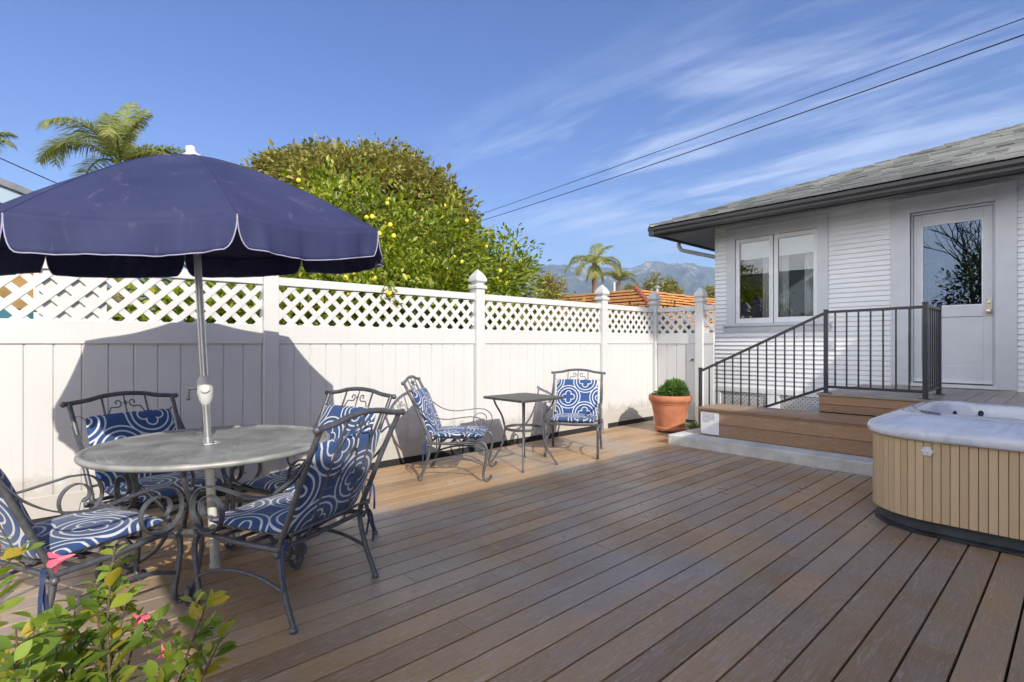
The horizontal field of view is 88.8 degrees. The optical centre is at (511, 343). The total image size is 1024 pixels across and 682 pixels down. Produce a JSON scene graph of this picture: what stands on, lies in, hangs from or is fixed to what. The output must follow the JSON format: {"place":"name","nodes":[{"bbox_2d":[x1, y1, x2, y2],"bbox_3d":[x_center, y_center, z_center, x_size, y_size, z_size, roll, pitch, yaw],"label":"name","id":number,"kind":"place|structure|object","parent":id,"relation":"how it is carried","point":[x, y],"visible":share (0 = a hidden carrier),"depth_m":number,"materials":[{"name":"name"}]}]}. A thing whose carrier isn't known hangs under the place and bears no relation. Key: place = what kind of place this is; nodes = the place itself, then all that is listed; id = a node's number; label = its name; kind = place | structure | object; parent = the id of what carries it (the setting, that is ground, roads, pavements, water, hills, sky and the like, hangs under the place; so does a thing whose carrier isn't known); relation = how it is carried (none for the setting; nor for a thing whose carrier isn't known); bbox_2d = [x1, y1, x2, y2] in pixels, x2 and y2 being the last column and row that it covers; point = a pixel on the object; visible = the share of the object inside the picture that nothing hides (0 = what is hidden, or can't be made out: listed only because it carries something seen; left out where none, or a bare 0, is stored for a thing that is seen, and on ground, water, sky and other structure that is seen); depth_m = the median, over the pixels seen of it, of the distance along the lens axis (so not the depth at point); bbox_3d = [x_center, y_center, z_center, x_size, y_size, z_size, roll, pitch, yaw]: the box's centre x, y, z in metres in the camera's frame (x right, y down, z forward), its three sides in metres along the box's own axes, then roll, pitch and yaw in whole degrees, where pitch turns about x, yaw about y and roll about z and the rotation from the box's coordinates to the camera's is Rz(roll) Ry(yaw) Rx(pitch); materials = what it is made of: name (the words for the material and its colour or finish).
{"place":"outdoors","nodes":[
{"label":"outdoors","id":0,"kind":"place"},
{"bbox_2d":[0,178,38,318],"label":"neighbour house","id":1,"kind":"structure","parent":0,"point":[9,190],"depth_m":5.14,"materials":[{"name":"white paint"}]},
{"bbox_2d":[0,273,38,318],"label":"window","id":2,"kind":"structure","parent":1,"relation":"in","point":[18,281],"depth_m":5.22,"materials":[{"name":"paint"}]},
{"bbox_2d":[0,158,55,182],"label":"power line","id":3,"kind":"object","parent":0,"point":[27,170],"visible":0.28,"depth_m":11.70,"materials":[{"name":"black rubber"}]},
{"bbox_2d":[107,261,714,332],"bbox_3d":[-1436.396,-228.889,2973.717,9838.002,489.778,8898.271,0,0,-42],"label":"mountains","id":4,"kind":"structure","parent":0,"point":[691,278],"depth_m":2357.89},
{"bbox_2d":[479,18,1023,214],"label":"power line","id":5,"kind":"object","parent":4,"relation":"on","point":[788,104],"visible":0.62,"depth_m":16.54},
{"bbox_2d":[482,34,1023,220],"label":"power line","id":6,"kind":"object","parent":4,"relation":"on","point":[794,115],"visible":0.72,"depth_m":16.74,"materials":[{"name":"black rubber"}]},
{"bbox_2d":[0,0,1023,268],"label":"sky","id":7,"kind":"structure","parent":0,"point":[522,99],"materials":[{"name":"blue"}]},
{"bbox_2d":[804,407,818,411],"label":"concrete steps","id":8,"kind":"structure","parent":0,"point":[815,409],"depth_m":6.73,"materials":[{"name":"grey concrete"}]},
{"label":"ground","id":9,"kind":"structure","parent":0,"visible":0},
{"bbox_2d":[0,130,18,153],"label":"edge palm","id":10,"kind":"object","parent":9,"relation":"on","point":[7,135],"visible":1,"depth_m":10.17,"materials":[{"name":"green plant"}]},
{"bbox_2d":[33,101,185,320],"bbox_3d":[-8.615,-2.016,11.497,3.171,7.071,3.000,0,0,-15],"label":"feather palm","id":11,"kind":"object","parent":9,"relation":"on","point":[117,146],"visible":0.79,"depth_m":11.36,"materials":[{"name":"green plant"}]},
{"bbox_2d":[107,273,350,325],"bbox_3d":[-2.969,0.364,5.279,2.672,2.403,1.685,0,0,-42],"label":"garden bush","id":12,"kind":"object","parent":9,"relation":"on","point":[230,304],"visible":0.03,"depth_m":5.19,"materials":[{"name":"green plant"}]},
{"bbox_2d":[32,155,570,330],"bbox_3d":[-2.093,-0.538,7.278,3.840,4.128,7.144,0,0,34],"label":"citrus tree","id":13,"kind":"object","parent":9,"relation":"on","point":[447,270],"visible":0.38,"depth_m":7.04,"materials":[{"name":"green plant"}]},
{"bbox_2d":[0,258,660,522],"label":"vinyl fence","id":14,"kind":"object","parent":9,"relation":"on","point":[266,368],"visible":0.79,"depth_m":4.79,"materials":[{"name":"white plastic"}]},
{"bbox_2d":[39,271,106,320],"bbox_3d":[-3.189,0.205,3.809,0.380,1.530,0.020,0,0,-42],"label":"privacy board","id":15,"kind":"object","parent":14,"relation":"attached to","point":[64,294],"visible":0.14,"depth_m":3.80,"materials":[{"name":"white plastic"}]},
{"bbox_2d":[657,306,694,419],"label":"fence gate","id":16,"kind":"structure","parent":14,"relation":"attached to","point":[676,354],"depth_m":8.51,"materials":[{"name":"white plastic"}]},
{"bbox_2d":[230,132,489,297],"bbox_3d":[-4.026,-1.969,13.824,5.885,7.042,5.812,0,0,-42],"label":"canopy tree","id":17,"kind":"object","parent":9,"relation":"on","point":[404,167],"visible":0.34,"depth_m":12.75,"materials":[{"name":"green plant"}]},
{"bbox_2d":[531,271,568,315],"bbox_3d":[1.984,-1.221,27.978,2.141,5.485,2.283,0,0,12],"label":"tree","id":18,"kind":"object","parent":9,"relation":"on","point":[551,284],"visible":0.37,"depth_m":27.61,"materials":[{"name":"green plant"}]},
{"bbox_2d":[564,243,621,292],"bbox_3d":[5.327,-2.627,33.925,3.617,8.295,3.052,0,0,30],"label":"roof palm","id":19,"kind":"object","parent":9,"relation":"on","point":[595,260],"visible":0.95,"depth_m":33.76,"materials":[{"name":"green plant"}]},
{"bbox_2d":[503,285,711,332],"bbox_3d":[1.581,0.297,9.707,6.091,2.493,2.355,0,0,-42],"label":"screening hedge","id":20,"kind":"object","parent":9,"relation":"on","point":[590,320],"visible":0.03,"depth_m":9.34,"materials":[{"name":"green plant"}]},
{"bbox_2d":[517,282,714,330],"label":"tiled house","id":21,"kind":"structure","parent":9,"relation":"on","point":[636,295],"depth_m":25.06,"materials":[{"name":"orange tile"}]},
{"bbox_2d":[603,270,637,332],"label":"palm","id":22,"kind":"object","parent":9,"relation":"on","point":[616,276],"visible":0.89,"depth_m":41.84,"materials":[{"name":"green plant"}]},
{"bbox_2d":[621,282,640,331],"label":"tree","id":23,"kind":"object","parent":9,"relation":"on","point":[628,286],"visible":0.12,"depth_m":49.67,"materials":[{"name":"green plant"}]},
{"bbox_2d":[639,270,678,316],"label":"tree","id":24,"kind":"object","parent":9,"relation":"on","point":[668,286],"visible":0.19,"depth_m":44.73,"materials":[{"name":"green plant"}]},
{"bbox_2d":[674,284,684,331],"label":"tree","id":25,"kind":"object","parent":9,"relation":"on","point":[679,290],"visible":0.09,"depth_m":49.61,"materials":[{"name":"green plant"}]},
{"bbox_2d":[693,287,714,422],"bbox_3d":[3.020,0.289,8.191,0.162,2.361,0.306,0,0,-42],"label":"fence return","id":26,"kind":"object","parent":9,"relation":"on","point":[704,347],"visible":0.73,"depth_m":8.17,"materials":[{"name":"white plastic"}]},
{"bbox_2d":[704,284,714,332],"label":"tree","id":27,"kind":"object","parent":9,"relation":"on","point":[711,289],"visible":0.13,"depth_m":44.51,"materials":[{"name":"green plant"}]},
{"bbox_2d":[668,428,872,476],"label":"concrete slab","id":28,"kind":"structure","parent":9,"relation":"on","point":[842,462],"depth_m":5.71,"materials":[{"name":"grey concrete"}]},
{"bbox_2d":[698,403,872,456],"bbox_3d":[4.030,0.972,5.231,0.635,0.347,4.300,0,0,-42],"label":"step box","id":29,"kind":"object","parent":28,"relation":"on","point":[841,433],"visible":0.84,"depth_m":5.81,"materials":[{"name":"brown wood"}]},
{"bbox_2d":[701,412,718,434],"bbox_3d":[2.461,0.990,6.510,0.006,0.270,0.235,0,0,-42],"label":"notice sheet","id":30,"kind":"object","parent":29,"relation":"attached to","point":[709,422],"visible":1,"depth_m":6.50,"materials":[{"name":"paper"}]},
{"bbox_2d":[817,384,1023,416],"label":"deck platform","id":31,"kind":"structure","parent":28,"relation":"on","point":[870,403],"depth_m":5.87,"materials":[{"name":"brown wood"}]},
{"bbox_2d":[698,302,944,427],"bbox_3d":[3.761,0.417,6.632,0.845,1.706,2.573,0,0,-42],"label":"stair railing","id":32,"kind":"object","parent":31,"relation":"on","point":[927,347],"visible":0.9,"depth_m":5.96,"materials":[{"name":"black metal"}]},
{"bbox_2d":[648,123,1023,410],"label":"house","id":33,"kind":"structure","parent":9,"relation":"on","point":[943,225],"depth_m":7.39,"materials":[{"name":"white paint"}]},
{"bbox_2d":[723,214,831,331],"bbox_3d":[4.273,-1.037,8.463,0.269,1.815,1.630,0,0,-42],"label":"window","id":34,"kind":"structure","parent":33,"relation":"in","point":[775,250],"depth_m":8.41,"materials":[{"name":"grey paint"}]},
{"bbox_2d":[889,179,1018,390],"bbox_3d":[5.723,-0.705,6.829,0.180,2.550,1.292,0,0,-42],"label":"door","id":35,"kind":"structure","parent":33,"relation":"in","point":[964,258],"depth_m":6.76,"materials":[{"name":"grey paint"}]},
{"bbox_2d":[891,547,1023,681],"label":"deck framing","id":36,"kind":"object","parent":9,"relation":"on","point":[1010,661],"depth_m":2.35,"materials":[{"name":"brown wood"}]},
{"bbox_2d":[0,420,1023,681],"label":"deck","id":37,"kind":"structure","parent":36,"relation":"on","point":[642,552],"depth_m":2.76,"materials":[{"name":"brown wood"}]},
{"bbox_2d":[0,468,188,668],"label":"patio chair","id":38,"kind":"object","parent":37,"relation":"on","point":[79,533],"visible":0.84,"depth_m":2.30,"materials":[{"name":"blue fabric"}]},
{"bbox_2d":[59,391,245,580],"bbox_3d":[-2.191,0.791,3.241,0.852,0.958,0.686,0,0,28],"label":"patio chair","id":39,"kind":"object","parent":37,"relation":"on","point":[105,427],"visible":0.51,"depth_m":3.20,"materials":[{"name":"blue fabric"}]},
{"bbox_2d":[0,145,383,568],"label":"patio umbrella","id":40,"kind":"object","parent":37,"relation":"on","point":[200,216],"visible":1,"depth_m":2.29,"materials":[{"name":"fabric"}]},
{"bbox_2d":[74,425,329,606],"bbox_3d":[-1.681,0.911,2.966,1.233,0.718,1.233,0,0,-42],"label":"round table","id":41,"kind":"object","parent":37,"relation":"on","point":[173,443],"visible":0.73,"depth_m":2.80,"materials":[{"name":"grey metal"}]},
{"bbox_2d":[189,407,405,634],"bbox_3d":[-1.083,0.791,2.663,0.852,0.958,0.686,0,0,21],"label":"patio chair","id":42,"kind":"object","parent":37,"relation":"on","point":[331,474],"visible":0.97,"depth_m":2.49,"materials":[{"name":"blue fabric"}]},
{"bbox_2d":[224,387,396,569],"bbox_3d":[-1.292,0.791,3.416,0.686,0.958,0.852,0,0,28],"label":"patio chair","id":43,"kind":"object","parent":37,"relation":"on","point":[269,484],"visible":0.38,"depth_m":3.50,"materials":[{"name":"blue fabric"}]},
{"bbox_2d":[401,375,497,481],"bbox_3d":[-0.589,0.791,5.131,0.852,0.958,0.686,0,0,3],"label":"patio chair","id":44,"kind":"object","parent":37,"relation":"on","point":[424,405],"visible":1,"depth_m":4.91,"materials":[{"name":"blue fabric"}]},
{"bbox_2d":[483,393,563,472],"bbox_3d":[0.123,0.912,5.505,0.620,0.716,0.620,0,0,-42],"label":"side table","id":45,"kind":"object","parent":37,"relation":"on","point":[523,398],"visible":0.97,"depth_m":5.48,"materials":[{"name":"grey metal"}]},
{"bbox_2d":[543,368,605,459],"bbox_3d":[0.741,0.791,6.173,0.686,0.958,0.852,0,0,13],"label":"patio chair","id":46,"kind":"object","parent":37,"relation":"on","point":[578,403],"visible":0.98,"depth_m":6.34,"materials":[{"name":"blue fabric"}]},
{"bbox_2d":[648,394,691,431],"bbox_3d":[2.290,1.004,7.582,0.606,0.532,0.606,0,0,-42],"label":"terracotta pot","id":47,"kind":"object","parent":37,"relation":"on","point":[670,413],"visible":0.9,"depth_m":7.38,"materials":[{"name":"ceramic"}]},
{"bbox_2d":[651,376,689,395],"bbox_3d":[2.285,0.646,7.566,0.580,0.360,0.457,0,0,12],"label":"potted boxwood shrub","id":48,"kind":"object","parent":47,"relation":"in","point":[673,387],"visible":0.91,"depth_m":7.47,"materials":[{"name":"green plant"}]},
{"bbox_2d":[685,418,697,429],"bbox_3d":[2.713,1.163,7.637,0.553,0.213,0.567,0,0,2],"label":"ground tuft","id":49,"kind":"object","parent":37,"relation":"on","point":[693,426],"visible":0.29,"depth_m":7.58,"materials":[{"name":"green plant"}]},
{"bbox_2d":[867,401,1023,555],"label":"hot tub","id":50,"kind":"object","parent":37,"relation":"on","point":[951,470],"visible":1,"depth_m":3.37,"materials":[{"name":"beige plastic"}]},
{"bbox_3d":[-0.822,1.180,0.902,0.340,0.180,0.338,0,0,-42],"label":"planter","id":51,"kind":"object","parent":37,"relation":"on","visible":0},
{"bbox_2d":[0,536,239,681],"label":"flowering shrub","id":52,"kind":"object","parent":51,"relation":"in","point":[47,652],"visible":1,"depth_m":1.31,"materials":[{"name":"green plant"}]}
]}

